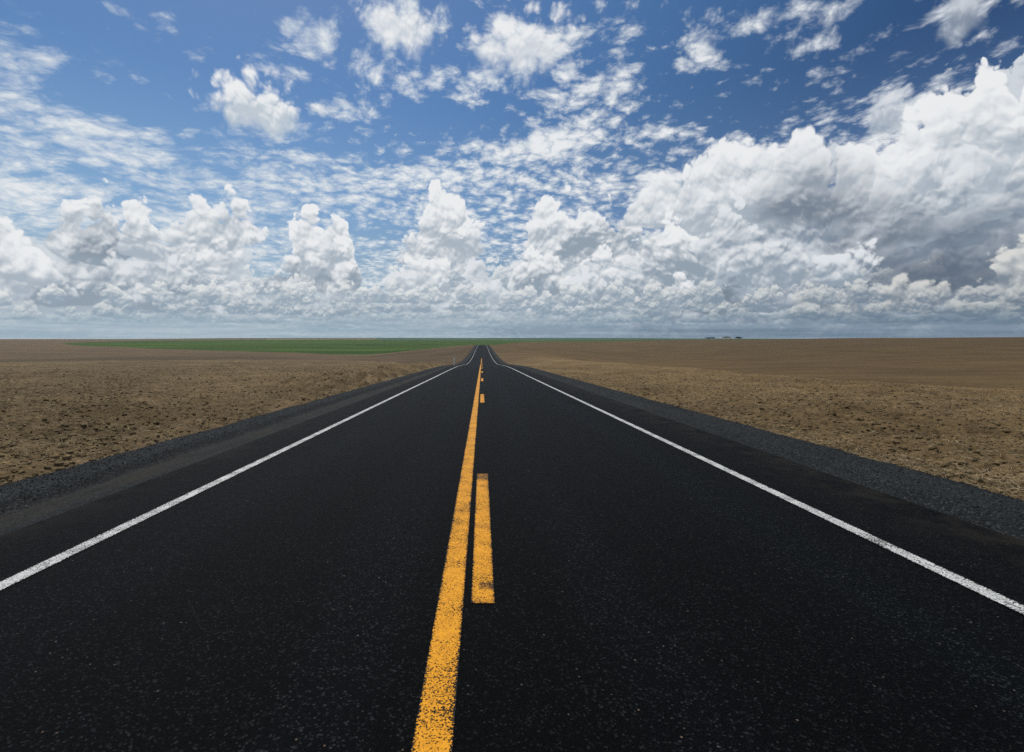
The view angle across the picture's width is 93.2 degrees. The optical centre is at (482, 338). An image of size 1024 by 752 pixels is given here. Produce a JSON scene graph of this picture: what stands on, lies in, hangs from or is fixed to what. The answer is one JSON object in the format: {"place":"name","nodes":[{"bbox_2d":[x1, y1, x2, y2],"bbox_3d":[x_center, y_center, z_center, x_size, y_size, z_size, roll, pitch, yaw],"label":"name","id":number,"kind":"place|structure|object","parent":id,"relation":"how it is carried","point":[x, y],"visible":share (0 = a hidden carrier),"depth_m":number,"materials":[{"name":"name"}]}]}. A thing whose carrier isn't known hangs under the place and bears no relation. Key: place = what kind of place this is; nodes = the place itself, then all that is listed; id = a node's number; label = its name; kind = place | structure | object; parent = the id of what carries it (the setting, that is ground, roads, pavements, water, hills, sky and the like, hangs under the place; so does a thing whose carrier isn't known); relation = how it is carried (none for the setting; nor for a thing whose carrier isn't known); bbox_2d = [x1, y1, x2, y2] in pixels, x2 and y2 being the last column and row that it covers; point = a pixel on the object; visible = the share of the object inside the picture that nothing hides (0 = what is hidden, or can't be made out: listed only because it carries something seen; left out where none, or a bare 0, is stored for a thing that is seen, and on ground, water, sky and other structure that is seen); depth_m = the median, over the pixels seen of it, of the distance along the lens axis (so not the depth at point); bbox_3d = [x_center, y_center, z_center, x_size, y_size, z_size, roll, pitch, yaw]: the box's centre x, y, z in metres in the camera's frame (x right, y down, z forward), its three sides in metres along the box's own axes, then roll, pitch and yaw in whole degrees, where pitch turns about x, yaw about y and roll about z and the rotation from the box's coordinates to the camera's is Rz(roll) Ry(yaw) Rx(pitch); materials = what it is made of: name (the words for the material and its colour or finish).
{"place":"outdoors","nodes":[
{"label":"outdoors","id":0,"kind":"place"},
{"bbox_2d":[0,345,1023,751],"bbox_3d":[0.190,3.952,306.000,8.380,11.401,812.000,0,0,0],"label":"road","id":1,"kind":"structure","parent":0,"point":[652,593],"depth_m":2.96,"materials":[{"name":"black asphalt"}]},
{"bbox_2d":[0,348,476,590],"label":"edge line","id":2,"kind":"object","parent":1,"relation":"on","point":[26,573],"visible":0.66,"depth_m":4.44,"materials":[{"name":"white paint"}]},
{"bbox_2d":[411,358,481,751],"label":"line","id":3,"kind":"object","parent":1,"relation":"on","point":[434,728],"visible":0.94,"depth_m":2.59,"materials":[{"name":"yellow paint"}]},
{"bbox_2d":[480,394,484,402],"bbox_3d":[0.005,2.050,16.705,0.144,0.103,3.170,0,0,0],"label":"dash line","id":4,"kind":"object","parent":1,"relation":"on","point":[481,398],"visible":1,"depth_m":16.50,"materials":[{"name":"yellow paint"}]},
{"bbox_2d":[471,474,494,602],"bbox_3d":[0.005,1.653,4.515,0.144,0.103,3.170,0,0,0],"label":"dash line","id":5,"kind":"object","parent":1,"relation":"on","point":[482,582],"visible":1,"depth_m":3.73,"materials":[{"name":"yellow paint"}]},
{"bbox_2d":[486,345,1023,614],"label":"edge line","id":6,"kind":"object","parent":1,"relation":"on","point":[984,591],"visible":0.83,"depth_m":4.04,"materials":[{"name":"white paint"}]},
{"bbox_2d":[0,337,1023,499],"bbox_3d":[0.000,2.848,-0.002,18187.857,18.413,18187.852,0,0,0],"label":"ground","id":7,"kind":"structure","parent":0,"point":[991,363],"depth_m":34.12,"materials":[{"name":"soil"}]},
{"bbox_2d":[0,345,476,535],"bbox_3d":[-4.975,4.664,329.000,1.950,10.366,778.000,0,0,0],"label":"gravel shoulder","id":8,"kind":"object","parent":7,"relation":"on","point":[53,505],"visible":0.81,"depth_m":6.55},
{"bbox_2d":[0,366,1023,538],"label":"gravel stones","id":9,"kind":"object","parent":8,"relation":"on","point":[998,495],"visible":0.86,"depth_m":6.31,"materials":[{"name":"grey gravel"}]},
{"bbox_2d":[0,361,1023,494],"bbox_3d":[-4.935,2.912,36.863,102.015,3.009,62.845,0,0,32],"label":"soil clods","id":10,"kind":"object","parent":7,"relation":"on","point":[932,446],"visible":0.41,"depth_m":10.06,"materials":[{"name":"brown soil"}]},
{"bbox_2d":[488,345,1023,540],"bbox_3d":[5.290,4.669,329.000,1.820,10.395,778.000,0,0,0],"label":"gravel shoulder","id":11,"kind":"object","parent":7,"relation":"on","point":[1006,524],"visible":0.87,"depth_m":6.05},
{"bbox_2d":[0,0,1023,338],"label":"sky","id":12,"kind":"structure","parent":0,"point":[170,169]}
]}

